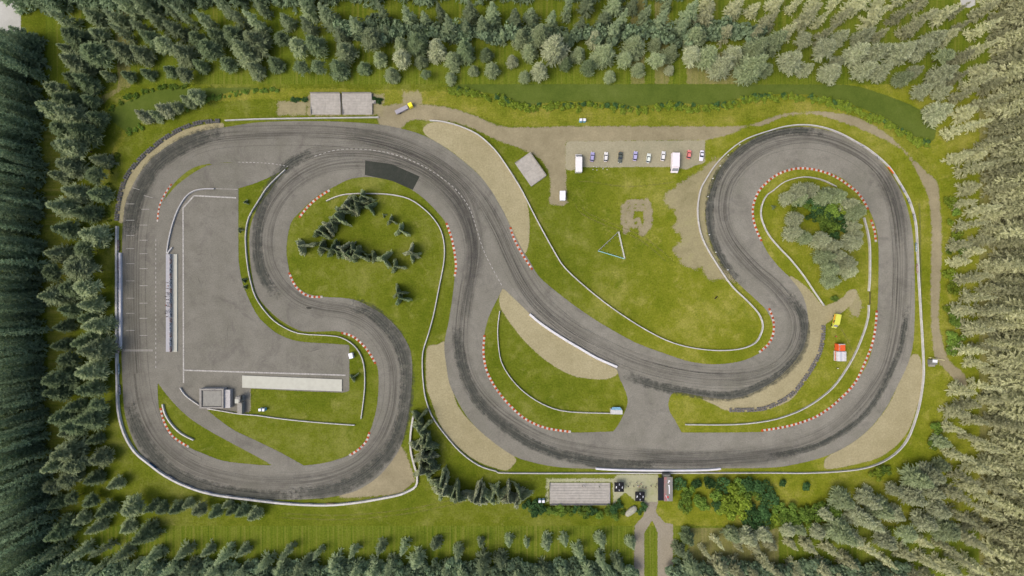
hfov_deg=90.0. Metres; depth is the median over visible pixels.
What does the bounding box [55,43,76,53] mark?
spruce tree
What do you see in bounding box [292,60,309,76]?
spruce tree
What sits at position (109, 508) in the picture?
spruce tree
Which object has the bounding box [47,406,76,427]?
spruce tree
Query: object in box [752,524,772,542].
spruce tree
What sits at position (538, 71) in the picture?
spruce tree
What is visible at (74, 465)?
spruce tree
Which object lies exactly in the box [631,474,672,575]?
pavement
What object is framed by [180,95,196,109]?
spruce tree
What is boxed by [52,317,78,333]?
spruce tree
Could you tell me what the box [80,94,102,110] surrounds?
spruce tree
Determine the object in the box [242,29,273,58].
spruce tree
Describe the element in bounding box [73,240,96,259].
spruce tree
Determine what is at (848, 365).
barrier
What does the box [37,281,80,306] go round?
spruce tree
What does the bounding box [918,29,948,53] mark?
spruce tree
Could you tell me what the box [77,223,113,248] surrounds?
spruce tree
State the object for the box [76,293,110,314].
spruce tree
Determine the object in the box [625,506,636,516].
covered trailer
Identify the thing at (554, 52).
spruce tree
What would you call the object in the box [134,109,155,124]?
spruce tree
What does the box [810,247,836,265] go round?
spruce tree
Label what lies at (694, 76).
forest floor
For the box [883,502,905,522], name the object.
spruce tree
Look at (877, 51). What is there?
spruce tree
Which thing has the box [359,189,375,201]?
young spruce
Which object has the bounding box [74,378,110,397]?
spruce tree
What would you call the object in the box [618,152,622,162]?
parked car
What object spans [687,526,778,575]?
meadow
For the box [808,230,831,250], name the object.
spruce tree
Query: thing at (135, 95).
undergrowth
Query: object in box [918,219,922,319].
wire fence
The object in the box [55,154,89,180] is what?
spruce tree
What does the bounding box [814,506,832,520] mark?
spruce tree
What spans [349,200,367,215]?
young spruce
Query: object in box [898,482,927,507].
spruce tree
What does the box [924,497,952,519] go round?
spruce tree
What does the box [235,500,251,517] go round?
spruce tree
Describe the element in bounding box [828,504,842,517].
leafy bush
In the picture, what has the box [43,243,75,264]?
spruce tree
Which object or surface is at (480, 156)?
gravel trap
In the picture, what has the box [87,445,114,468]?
spruce tree
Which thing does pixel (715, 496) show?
leafy bush
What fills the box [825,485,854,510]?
spruce tree
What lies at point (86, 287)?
spruce tree
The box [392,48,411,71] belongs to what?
spruce tree
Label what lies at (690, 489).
leafy bush
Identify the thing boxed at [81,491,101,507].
spruce tree
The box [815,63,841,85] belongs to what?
spruce tree
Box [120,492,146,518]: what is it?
spruce tree
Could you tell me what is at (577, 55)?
spruce tree
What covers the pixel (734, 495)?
leafy bush
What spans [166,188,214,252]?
barrier
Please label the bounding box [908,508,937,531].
spruce tree
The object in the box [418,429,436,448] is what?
young spruce
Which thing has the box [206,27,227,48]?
spruce tree
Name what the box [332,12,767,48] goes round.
spruce trees
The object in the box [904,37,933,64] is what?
spruce tree
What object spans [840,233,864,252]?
spruce tree
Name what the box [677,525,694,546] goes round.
spruce tree
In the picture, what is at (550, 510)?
leafy bush
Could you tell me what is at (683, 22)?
spruce wood
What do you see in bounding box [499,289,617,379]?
gravel trap
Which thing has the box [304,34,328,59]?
spruce tree
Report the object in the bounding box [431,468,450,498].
young spruce
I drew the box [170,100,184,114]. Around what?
spruce tree
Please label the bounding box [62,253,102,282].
spruce tree
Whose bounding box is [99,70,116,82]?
spruce tree
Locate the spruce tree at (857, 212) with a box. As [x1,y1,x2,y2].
[844,203,866,222]
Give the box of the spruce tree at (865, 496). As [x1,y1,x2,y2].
[853,482,882,510]
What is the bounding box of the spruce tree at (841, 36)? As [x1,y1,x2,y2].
[829,29,849,48]
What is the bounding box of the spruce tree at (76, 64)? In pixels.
[58,49,102,78]
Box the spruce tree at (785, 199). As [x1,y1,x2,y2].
[777,191,794,207]
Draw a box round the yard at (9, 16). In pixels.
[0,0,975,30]
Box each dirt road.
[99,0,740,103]
[377,103,967,385]
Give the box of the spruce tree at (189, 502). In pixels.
[182,496,195,508]
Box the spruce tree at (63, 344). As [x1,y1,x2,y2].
[50,337,75,352]
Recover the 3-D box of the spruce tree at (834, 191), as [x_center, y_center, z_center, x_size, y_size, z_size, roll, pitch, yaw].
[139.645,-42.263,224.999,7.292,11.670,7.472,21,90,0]
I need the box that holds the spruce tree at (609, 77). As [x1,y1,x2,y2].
[602,70,615,84]
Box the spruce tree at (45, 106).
[34,98,60,120]
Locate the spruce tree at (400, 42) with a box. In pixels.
[393,37,408,51]
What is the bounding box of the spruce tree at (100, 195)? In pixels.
[86,185,115,205]
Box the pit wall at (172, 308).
[166,254,177,351]
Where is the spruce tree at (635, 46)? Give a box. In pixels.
[617,34,646,61]
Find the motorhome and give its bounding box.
[575,154,581,172]
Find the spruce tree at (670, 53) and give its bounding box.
[661,44,679,64]
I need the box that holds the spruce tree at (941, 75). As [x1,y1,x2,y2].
[922,63,959,89]
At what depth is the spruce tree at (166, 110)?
224.90 m
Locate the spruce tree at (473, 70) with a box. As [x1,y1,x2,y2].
[467,65,478,76]
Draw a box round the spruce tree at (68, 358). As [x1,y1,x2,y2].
[55,350,82,369]
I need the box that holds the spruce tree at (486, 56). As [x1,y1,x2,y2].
[479,47,493,62]
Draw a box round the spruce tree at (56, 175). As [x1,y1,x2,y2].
[47,169,71,185]
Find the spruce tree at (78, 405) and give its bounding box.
[62,397,88,413]
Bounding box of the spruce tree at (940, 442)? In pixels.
[929,432,952,448]
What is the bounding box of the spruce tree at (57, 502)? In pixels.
[46,492,67,509]
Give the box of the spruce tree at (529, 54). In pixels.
[520,44,538,64]
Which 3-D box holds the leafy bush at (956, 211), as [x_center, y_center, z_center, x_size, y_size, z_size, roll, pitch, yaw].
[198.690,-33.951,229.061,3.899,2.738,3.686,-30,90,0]
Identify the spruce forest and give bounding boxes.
[0,0,682,17]
[0,25,51,70]
[0,37,61,575]
[980,0,1023,575]
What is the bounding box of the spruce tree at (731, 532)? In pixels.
[719,524,740,543]
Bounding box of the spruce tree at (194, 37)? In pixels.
[188,30,207,49]
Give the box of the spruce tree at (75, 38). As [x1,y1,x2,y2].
[59,26,95,54]
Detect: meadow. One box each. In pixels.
[42,116,72,522]
[45,0,992,84]
[50,525,979,575]
[107,83,935,140]
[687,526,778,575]
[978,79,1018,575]
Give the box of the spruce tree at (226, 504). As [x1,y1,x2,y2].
[221,499,233,508]
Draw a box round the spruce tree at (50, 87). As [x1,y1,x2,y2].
[43,81,69,95]
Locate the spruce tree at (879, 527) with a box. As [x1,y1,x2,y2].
[864,509,884,532]
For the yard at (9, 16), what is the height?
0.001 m
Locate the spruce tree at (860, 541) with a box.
[847,527,863,547]
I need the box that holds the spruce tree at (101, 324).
[80,314,118,335]
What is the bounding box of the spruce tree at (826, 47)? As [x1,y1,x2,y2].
[810,36,836,63]
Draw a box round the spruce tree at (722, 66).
[705,54,733,81]
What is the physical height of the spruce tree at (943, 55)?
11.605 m
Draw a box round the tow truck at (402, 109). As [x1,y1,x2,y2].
[395,102,412,114]
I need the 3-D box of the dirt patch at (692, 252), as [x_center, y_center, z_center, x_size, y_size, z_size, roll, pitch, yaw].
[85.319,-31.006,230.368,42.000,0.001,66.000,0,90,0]
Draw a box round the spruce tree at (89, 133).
[64,121,105,148]
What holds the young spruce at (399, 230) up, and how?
on the ground at (653, 284)
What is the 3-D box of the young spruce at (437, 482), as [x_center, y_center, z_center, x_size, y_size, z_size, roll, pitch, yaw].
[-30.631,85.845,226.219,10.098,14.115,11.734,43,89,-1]
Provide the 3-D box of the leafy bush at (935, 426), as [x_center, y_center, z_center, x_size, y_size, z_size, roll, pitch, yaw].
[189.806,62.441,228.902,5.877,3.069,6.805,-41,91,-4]
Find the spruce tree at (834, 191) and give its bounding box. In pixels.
[819,186,839,196]
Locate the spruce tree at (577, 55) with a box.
[568,46,585,64]
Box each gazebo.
[614,482,623,491]
[635,492,644,500]
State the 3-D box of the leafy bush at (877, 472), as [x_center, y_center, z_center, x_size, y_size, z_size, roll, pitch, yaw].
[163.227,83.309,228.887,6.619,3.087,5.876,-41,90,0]
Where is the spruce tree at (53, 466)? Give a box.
[39,459,64,473]
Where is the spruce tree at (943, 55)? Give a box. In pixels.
[931,48,955,63]
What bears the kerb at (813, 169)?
on the racetrack
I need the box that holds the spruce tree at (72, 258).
[63,254,95,264]
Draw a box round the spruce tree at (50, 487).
[41,478,64,495]
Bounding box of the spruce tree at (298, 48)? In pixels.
[288,36,308,60]
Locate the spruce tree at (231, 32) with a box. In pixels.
[223,25,251,47]
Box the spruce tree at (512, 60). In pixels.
[505,54,518,69]
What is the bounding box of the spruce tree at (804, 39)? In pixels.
[792,30,812,50]
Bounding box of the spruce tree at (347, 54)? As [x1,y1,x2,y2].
[335,41,359,67]
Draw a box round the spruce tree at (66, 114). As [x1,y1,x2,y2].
[52,103,96,125]
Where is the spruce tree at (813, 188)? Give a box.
[802,181,819,199]
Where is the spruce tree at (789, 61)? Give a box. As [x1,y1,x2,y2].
[775,49,804,76]
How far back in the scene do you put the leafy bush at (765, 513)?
227.21 m
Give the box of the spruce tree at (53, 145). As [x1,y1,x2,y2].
[50,139,65,157]
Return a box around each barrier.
[115,226,418,505]
[119,253,121,348]
[162,404,193,440]
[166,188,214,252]
[180,388,198,405]
[207,408,354,425]
[224,117,378,120]
[245,169,365,418]
[326,120,924,473]
[497,311,610,413]
[529,313,617,367]
[596,467,720,471]
[685,305,869,425]
[760,176,836,305]
[863,217,870,290]
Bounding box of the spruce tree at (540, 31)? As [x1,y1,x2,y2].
[529,23,549,51]
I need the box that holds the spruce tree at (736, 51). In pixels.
[721,44,742,66]
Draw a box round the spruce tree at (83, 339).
[69,330,105,348]
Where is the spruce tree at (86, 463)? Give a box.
[82,456,92,466]
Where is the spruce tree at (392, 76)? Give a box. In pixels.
[383,67,400,83]
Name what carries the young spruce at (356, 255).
on the ground at (653, 284)
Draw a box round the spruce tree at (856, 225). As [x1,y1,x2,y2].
[842,221,862,234]
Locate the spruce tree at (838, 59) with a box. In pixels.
[827,56,843,65]
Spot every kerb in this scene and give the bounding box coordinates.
[157,184,171,221]
[160,408,188,447]
[288,272,322,297]
[299,189,329,217]
[341,332,375,363]
[349,432,370,455]
[445,223,456,276]
[482,335,570,432]
[509,227,532,269]
[752,167,868,240]
[758,308,774,352]
[761,310,877,431]
[870,220,876,241]
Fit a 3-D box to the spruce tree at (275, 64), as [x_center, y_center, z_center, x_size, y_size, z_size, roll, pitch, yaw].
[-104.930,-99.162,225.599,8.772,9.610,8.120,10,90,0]
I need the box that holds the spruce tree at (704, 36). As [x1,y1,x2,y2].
[699,29,706,47]
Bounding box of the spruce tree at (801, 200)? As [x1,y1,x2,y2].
[791,194,808,207]
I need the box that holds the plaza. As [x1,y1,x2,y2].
[545,474,658,504]
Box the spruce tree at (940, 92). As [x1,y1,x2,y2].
[929,85,952,101]
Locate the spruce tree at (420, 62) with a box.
[413,56,428,70]
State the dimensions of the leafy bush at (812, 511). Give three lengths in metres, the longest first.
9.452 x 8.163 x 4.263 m
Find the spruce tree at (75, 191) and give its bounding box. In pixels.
[60,182,91,203]
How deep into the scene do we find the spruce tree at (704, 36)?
223.56 m
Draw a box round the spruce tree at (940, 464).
[929,455,950,472]
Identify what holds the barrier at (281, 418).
on the ground at (653, 284)
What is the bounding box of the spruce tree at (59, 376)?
[40,365,82,389]
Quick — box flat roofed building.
[199,387,232,407]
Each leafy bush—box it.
[521,499,533,511]
[529,498,542,514]
[538,504,546,514]
[545,506,554,515]
[552,504,564,516]
[563,505,573,515]
[572,505,580,512]
[577,505,590,518]
[587,505,597,515]
[595,510,603,519]
[604,504,610,515]
[608,505,617,514]
[610,512,618,520]
[614,498,623,508]
[639,502,647,511]
[673,477,686,490]
[678,499,691,513]
[680,491,690,499]
[682,486,694,495]
[691,478,701,487]
[693,494,704,505]
[696,497,709,510]
[703,476,715,488]
[709,489,722,501]
[711,501,720,511]
[714,477,729,493]
[715,501,734,515]
[721,483,743,508]
[726,505,746,520]
[734,477,746,494]
[738,497,752,510]
[739,476,754,492]
[741,509,764,530]
[744,489,761,500]
[744,502,755,515]
[751,504,771,524]
[752,480,764,493]
[756,479,775,500]
[760,492,779,508]
[762,518,774,529]
[770,513,780,525]
[771,502,786,513]
[776,513,792,527]
[779,479,786,486]
[780,502,797,518]
[787,514,801,530]
[793,507,812,527]
[802,202,809,208]
[802,482,809,490]
[804,198,816,209]
[804,210,816,222]
[804,503,822,522]
[815,204,832,218]
[815,212,824,221]
[816,206,830,218]
[816,501,832,521]
[819,213,833,228]
[819,218,836,233]
[824,203,839,217]
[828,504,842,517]
[829,221,841,232]
[829,230,839,239]
[830,296,838,301]
[834,208,842,220]
[834,214,847,226]
[835,201,846,214]
[840,224,847,232]
[868,466,883,481]
[881,465,891,475]
[927,440,937,450]
[930,422,942,435]
[942,268,955,279]
[942,305,951,311]
[944,196,956,208]
[946,331,960,344]
[946,343,957,355]
[947,218,953,225]
[947,280,960,295]
[948,313,962,327]
[951,231,965,241]
[952,208,961,216]
[952,335,965,347]
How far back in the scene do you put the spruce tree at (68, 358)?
222.65 m
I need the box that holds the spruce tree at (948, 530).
[926,517,960,544]
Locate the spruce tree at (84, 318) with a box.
[77,310,98,324]
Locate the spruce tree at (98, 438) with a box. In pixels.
[85,430,106,445]
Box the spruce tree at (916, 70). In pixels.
[907,64,923,80]
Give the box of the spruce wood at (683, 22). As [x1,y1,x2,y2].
[45,0,699,51]
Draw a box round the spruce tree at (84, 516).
[71,507,92,525]
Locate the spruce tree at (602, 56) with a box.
[588,42,615,70]
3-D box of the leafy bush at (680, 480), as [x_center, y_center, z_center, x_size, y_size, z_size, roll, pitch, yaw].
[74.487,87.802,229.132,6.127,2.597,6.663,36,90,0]
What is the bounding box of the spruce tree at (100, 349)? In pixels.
[75,333,122,362]
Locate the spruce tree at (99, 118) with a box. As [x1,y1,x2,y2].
[86,110,111,128]
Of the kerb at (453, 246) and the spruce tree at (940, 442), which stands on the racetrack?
the kerb at (453, 246)
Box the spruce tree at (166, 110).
[154,102,176,119]
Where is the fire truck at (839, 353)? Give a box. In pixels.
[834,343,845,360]
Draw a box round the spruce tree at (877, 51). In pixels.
[861,42,891,61]
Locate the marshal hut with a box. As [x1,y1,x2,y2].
[610,407,621,413]
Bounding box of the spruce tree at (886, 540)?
[870,526,897,550]
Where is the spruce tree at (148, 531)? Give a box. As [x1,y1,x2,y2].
[130,516,166,544]
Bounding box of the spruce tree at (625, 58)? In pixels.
[615,48,632,69]
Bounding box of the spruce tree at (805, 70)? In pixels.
[794,62,814,78]
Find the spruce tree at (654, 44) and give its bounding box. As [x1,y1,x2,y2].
[646,37,660,52]
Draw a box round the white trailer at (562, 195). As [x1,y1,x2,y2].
[560,191,565,200]
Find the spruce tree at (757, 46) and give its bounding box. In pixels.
[742,36,768,58]
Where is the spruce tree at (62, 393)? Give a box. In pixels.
[42,384,74,402]
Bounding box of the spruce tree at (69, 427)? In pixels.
[59,412,88,436]
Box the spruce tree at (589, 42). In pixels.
[585,30,602,50]
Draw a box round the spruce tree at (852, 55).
[841,41,870,69]
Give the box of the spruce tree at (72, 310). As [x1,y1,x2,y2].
[56,301,83,318]
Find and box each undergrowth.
[102,152,119,221]
[108,83,187,110]
[125,87,278,135]
[290,96,307,102]
[372,96,382,104]
[447,86,930,148]
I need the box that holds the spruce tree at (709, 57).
[693,44,717,71]
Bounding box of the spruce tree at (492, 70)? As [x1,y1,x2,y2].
[484,61,501,80]
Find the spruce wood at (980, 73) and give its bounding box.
[692,0,1023,575]
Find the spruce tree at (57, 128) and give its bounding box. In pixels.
[48,119,71,138]
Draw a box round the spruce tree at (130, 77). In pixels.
[120,70,137,84]
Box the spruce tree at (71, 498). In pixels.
[63,489,83,505]
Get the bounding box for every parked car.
[590,152,594,161]
[603,152,607,161]
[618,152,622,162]
[632,151,637,160]
[646,153,650,162]
[660,151,665,160]
[686,150,690,158]
[699,150,703,160]
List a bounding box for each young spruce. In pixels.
[295,238,317,256]
[313,225,327,238]
[313,225,332,239]
[317,238,330,256]
[321,222,339,235]
[327,239,342,257]
[328,216,346,232]
[329,209,351,226]
[334,206,350,222]
[335,241,355,261]
[335,248,341,258]
[338,194,359,216]
[341,248,356,262]
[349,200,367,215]
[349,242,365,255]
[349,373,358,381]
[350,244,371,261]
[351,194,369,212]
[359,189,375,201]
[364,202,376,215]
[364,251,375,261]
[371,250,380,262]
[375,249,392,268]
[387,214,396,225]
[392,259,407,272]
[392,284,409,298]
[394,222,410,236]
[395,289,411,305]
[403,243,420,258]
[408,437,421,451]
[409,252,421,263]
[410,408,429,425]
[412,419,432,436]
[413,445,439,462]
[413,460,429,476]
[415,429,426,445]
[417,449,438,465]
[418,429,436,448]
[422,457,440,470]
[423,462,440,480]
[425,434,439,451]
[429,464,449,489]
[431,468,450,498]
[435,486,453,501]
[448,478,459,499]
[450,478,466,502]
[461,477,482,506]
[476,482,489,504]
[480,481,499,505]
[489,483,511,503]
[500,478,515,504]
[505,486,525,508]
[511,481,534,504]
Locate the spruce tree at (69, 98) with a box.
[51,89,87,110]
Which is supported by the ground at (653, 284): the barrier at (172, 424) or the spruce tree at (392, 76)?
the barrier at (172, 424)
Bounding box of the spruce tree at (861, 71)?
[848,60,877,82]
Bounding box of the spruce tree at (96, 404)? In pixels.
[88,396,109,412]
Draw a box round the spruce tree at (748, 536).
[738,525,757,546]
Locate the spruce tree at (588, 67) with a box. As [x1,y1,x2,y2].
[579,59,596,76]
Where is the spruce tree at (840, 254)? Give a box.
[832,249,846,263]
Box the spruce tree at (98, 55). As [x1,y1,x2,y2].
[78,39,114,69]
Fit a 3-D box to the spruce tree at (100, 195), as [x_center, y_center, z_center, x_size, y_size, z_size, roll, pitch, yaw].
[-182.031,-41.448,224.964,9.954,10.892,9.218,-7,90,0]
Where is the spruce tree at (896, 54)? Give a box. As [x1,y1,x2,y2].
[878,41,916,69]
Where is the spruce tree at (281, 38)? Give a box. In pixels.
[273,30,291,47]
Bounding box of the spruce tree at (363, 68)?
[357,61,372,75]
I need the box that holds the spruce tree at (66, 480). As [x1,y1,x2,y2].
[55,470,81,490]
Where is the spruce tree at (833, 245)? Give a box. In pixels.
[822,238,842,252]
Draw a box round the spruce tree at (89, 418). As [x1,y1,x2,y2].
[72,405,109,432]
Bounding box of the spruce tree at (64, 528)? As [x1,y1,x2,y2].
[42,511,81,542]
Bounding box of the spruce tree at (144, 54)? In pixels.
[129,44,157,67]
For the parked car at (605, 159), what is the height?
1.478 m
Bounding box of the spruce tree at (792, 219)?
[784,211,803,226]
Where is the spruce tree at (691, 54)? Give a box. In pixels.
[681,45,700,68]
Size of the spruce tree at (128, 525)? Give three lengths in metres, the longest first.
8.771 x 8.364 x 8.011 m
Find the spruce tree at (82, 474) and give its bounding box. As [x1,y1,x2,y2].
[75,467,86,481]
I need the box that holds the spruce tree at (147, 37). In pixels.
[138,29,167,55]
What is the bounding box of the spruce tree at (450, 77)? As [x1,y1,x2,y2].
[445,72,456,87]
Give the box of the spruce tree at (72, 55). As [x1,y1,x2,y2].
[71,54,99,71]
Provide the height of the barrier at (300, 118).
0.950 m
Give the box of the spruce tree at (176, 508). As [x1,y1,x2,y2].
[168,499,186,514]
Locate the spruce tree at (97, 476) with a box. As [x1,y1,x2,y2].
[82,466,106,485]
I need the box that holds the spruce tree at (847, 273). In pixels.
[838,266,858,280]
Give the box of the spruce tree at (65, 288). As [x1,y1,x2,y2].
[57,277,80,299]
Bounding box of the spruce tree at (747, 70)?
[731,52,768,86]
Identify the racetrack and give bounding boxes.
[121,121,914,499]
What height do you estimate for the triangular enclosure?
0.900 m
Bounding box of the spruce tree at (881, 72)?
[864,63,892,83]
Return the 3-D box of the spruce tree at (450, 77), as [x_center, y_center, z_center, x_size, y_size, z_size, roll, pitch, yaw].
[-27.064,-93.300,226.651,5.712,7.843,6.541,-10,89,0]
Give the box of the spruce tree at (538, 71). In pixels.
[529,61,549,83]
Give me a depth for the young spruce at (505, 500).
224.02 m
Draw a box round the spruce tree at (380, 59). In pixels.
[373,50,387,68]
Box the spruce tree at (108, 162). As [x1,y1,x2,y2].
[88,153,119,169]
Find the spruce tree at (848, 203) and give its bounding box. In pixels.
[838,197,860,210]
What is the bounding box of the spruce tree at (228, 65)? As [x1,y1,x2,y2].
[219,56,238,73]
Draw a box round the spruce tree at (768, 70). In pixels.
[759,63,772,79]
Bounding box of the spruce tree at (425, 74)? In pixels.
[421,69,431,79]
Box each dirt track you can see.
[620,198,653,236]
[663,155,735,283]
[848,294,863,319]
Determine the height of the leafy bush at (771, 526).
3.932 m
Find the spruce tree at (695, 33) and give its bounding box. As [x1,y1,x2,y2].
[681,25,703,51]
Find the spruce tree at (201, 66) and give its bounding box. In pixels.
[192,59,210,74]
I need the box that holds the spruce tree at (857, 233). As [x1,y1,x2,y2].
[847,229,863,237]
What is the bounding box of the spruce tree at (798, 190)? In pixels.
[786,181,806,201]
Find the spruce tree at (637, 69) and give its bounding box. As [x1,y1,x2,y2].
[629,62,645,78]
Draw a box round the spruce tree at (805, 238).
[795,230,813,245]
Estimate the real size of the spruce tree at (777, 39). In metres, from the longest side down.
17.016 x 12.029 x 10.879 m
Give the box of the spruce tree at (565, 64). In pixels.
[558,57,572,72]
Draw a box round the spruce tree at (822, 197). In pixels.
[811,190,832,205]
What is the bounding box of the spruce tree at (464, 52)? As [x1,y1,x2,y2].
[455,40,475,67]
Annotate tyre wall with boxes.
[114,119,219,220]
[729,325,825,411]
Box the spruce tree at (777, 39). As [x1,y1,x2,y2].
[763,29,787,58]
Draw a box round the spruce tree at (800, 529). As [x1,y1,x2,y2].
[794,523,806,535]
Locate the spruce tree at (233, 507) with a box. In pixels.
[225,503,238,515]
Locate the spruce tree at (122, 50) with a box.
[107,40,138,66]
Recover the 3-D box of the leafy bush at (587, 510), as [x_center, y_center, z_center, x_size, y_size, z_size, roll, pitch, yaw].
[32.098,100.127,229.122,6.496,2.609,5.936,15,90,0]
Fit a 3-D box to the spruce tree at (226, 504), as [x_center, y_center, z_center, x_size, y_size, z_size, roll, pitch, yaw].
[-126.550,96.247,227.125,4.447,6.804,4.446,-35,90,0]
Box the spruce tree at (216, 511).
[208,503,223,518]
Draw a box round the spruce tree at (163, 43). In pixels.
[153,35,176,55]
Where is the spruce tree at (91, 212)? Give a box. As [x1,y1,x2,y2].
[69,202,105,224]
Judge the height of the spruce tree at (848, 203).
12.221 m
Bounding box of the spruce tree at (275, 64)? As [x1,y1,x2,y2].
[266,56,286,74]
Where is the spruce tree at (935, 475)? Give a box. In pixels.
[917,460,945,484]
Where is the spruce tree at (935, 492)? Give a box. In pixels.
[922,483,946,500]
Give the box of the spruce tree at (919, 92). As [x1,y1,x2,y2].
[909,82,934,101]
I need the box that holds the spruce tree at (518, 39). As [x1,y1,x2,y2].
[510,28,528,50]
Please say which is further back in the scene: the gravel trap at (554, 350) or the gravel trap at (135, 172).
the gravel trap at (135, 172)
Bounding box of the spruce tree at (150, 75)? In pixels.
[140,68,158,81]
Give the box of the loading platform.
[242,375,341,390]
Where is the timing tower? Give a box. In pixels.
[235,395,244,413]
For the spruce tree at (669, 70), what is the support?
on the forest floor at (694, 76)
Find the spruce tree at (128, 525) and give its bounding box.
[119,516,139,534]
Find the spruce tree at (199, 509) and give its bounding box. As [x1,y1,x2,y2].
[191,501,208,516]
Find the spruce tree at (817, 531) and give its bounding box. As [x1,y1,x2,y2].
[808,522,825,539]
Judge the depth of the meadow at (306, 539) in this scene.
230.40 m
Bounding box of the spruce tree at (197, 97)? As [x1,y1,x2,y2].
[187,89,206,107]
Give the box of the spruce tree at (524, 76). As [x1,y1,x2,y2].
[518,70,530,83]
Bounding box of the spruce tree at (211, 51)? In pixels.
[197,38,226,62]
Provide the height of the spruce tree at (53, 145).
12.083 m
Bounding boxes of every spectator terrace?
[310,92,340,114]
[341,92,372,114]
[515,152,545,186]
[549,483,609,504]
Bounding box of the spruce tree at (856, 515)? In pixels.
[842,503,876,527]
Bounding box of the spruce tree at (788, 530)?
[778,522,794,537]
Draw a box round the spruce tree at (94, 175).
[84,165,108,186]
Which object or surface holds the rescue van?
on the gravel trap at (785, 384)
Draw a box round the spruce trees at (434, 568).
[43,556,911,575]
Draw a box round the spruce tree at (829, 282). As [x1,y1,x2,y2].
[819,274,841,289]
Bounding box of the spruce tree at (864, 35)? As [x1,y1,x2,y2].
[848,26,876,46]
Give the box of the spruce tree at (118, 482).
[106,474,127,489]
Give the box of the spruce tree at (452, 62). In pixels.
[443,51,461,73]
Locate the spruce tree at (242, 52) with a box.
[230,38,263,69]
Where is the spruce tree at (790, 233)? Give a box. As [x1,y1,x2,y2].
[781,225,802,241]
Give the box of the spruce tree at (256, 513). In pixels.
[247,505,263,521]
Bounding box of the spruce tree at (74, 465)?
[60,454,87,476]
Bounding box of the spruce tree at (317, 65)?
[310,58,327,74]
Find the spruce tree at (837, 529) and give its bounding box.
[822,514,858,546]
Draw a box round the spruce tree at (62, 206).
[45,195,83,219]
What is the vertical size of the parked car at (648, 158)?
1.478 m
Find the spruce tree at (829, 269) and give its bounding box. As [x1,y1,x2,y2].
[820,261,839,277]
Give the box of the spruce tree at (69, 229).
[50,219,81,240]
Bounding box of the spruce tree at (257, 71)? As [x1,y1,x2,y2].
[247,61,266,81]
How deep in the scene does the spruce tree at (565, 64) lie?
225.66 m
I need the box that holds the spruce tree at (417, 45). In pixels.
[406,32,430,57]
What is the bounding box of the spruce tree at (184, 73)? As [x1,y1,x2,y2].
[175,66,193,83]
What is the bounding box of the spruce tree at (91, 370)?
[74,358,113,383]
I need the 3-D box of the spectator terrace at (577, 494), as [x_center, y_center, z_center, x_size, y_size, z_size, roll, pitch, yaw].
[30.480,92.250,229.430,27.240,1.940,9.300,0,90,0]
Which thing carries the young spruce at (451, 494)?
on the ground at (653, 284)
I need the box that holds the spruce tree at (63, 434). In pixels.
[57,431,78,439]
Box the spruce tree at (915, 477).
[896,462,934,489]
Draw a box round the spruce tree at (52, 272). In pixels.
[40,262,64,284]
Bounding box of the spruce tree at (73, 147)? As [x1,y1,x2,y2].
[54,134,91,162]
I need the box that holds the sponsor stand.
[658,472,672,500]
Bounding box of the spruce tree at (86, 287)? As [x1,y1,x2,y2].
[72,276,104,299]
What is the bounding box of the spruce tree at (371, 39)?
[360,26,385,52]
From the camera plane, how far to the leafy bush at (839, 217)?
228.01 m
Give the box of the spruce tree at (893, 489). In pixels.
[884,480,904,496]
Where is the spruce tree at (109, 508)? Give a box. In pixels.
[94,497,120,518]
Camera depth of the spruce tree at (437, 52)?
223.90 m
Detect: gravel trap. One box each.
[116,123,223,222]
[339,447,415,498]
[423,121,529,252]
[425,342,515,470]
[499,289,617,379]
[702,276,856,411]
[823,354,921,468]
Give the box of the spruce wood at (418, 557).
[39,529,700,575]
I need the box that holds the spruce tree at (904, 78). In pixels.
[890,71,913,88]
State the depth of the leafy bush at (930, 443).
228.28 m
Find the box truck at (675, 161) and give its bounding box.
[670,152,679,172]
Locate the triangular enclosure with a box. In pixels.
[598,231,624,258]
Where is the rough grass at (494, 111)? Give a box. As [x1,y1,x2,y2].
[106,87,934,224]
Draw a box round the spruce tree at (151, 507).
[143,497,163,512]
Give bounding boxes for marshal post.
[928,359,937,366]
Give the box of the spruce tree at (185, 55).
[171,41,200,69]
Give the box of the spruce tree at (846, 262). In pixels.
[835,255,858,270]
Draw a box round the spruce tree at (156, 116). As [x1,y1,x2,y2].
[148,110,164,123]
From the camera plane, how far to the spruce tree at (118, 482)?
225.99 m
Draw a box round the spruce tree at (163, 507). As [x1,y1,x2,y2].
[155,499,170,514]
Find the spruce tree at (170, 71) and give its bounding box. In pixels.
[163,65,178,79]
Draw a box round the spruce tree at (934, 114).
[921,101,953,129]
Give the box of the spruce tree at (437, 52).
[426,38,446,65]
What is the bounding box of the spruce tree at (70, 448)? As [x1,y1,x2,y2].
[49,433,90,463]
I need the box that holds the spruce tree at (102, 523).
[84,516,112,534]
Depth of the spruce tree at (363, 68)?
227.22 m
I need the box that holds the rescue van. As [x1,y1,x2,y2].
[831,314,841,327]
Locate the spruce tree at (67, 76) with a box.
[61,71,79,89]
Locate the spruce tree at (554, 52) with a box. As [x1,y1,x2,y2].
[539,33,570,67]
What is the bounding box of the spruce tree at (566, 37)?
[562,33,571,51]
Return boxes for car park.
[565,140,705,170]
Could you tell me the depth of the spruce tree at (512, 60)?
226.36 m
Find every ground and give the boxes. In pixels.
[3,4,1000,558]
[274,89,422,116]
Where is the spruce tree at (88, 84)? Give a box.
[70,72,105,95]
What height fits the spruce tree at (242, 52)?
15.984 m
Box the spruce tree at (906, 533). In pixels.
[893,523,919,545]
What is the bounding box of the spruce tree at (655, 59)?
[644,51,665,69]
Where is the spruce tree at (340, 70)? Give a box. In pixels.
[328,59,350,81]
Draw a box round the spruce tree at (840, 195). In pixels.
[828,187,847,204]
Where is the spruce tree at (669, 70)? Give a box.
[663,64,673,75]
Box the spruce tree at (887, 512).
[863,492,895,519]

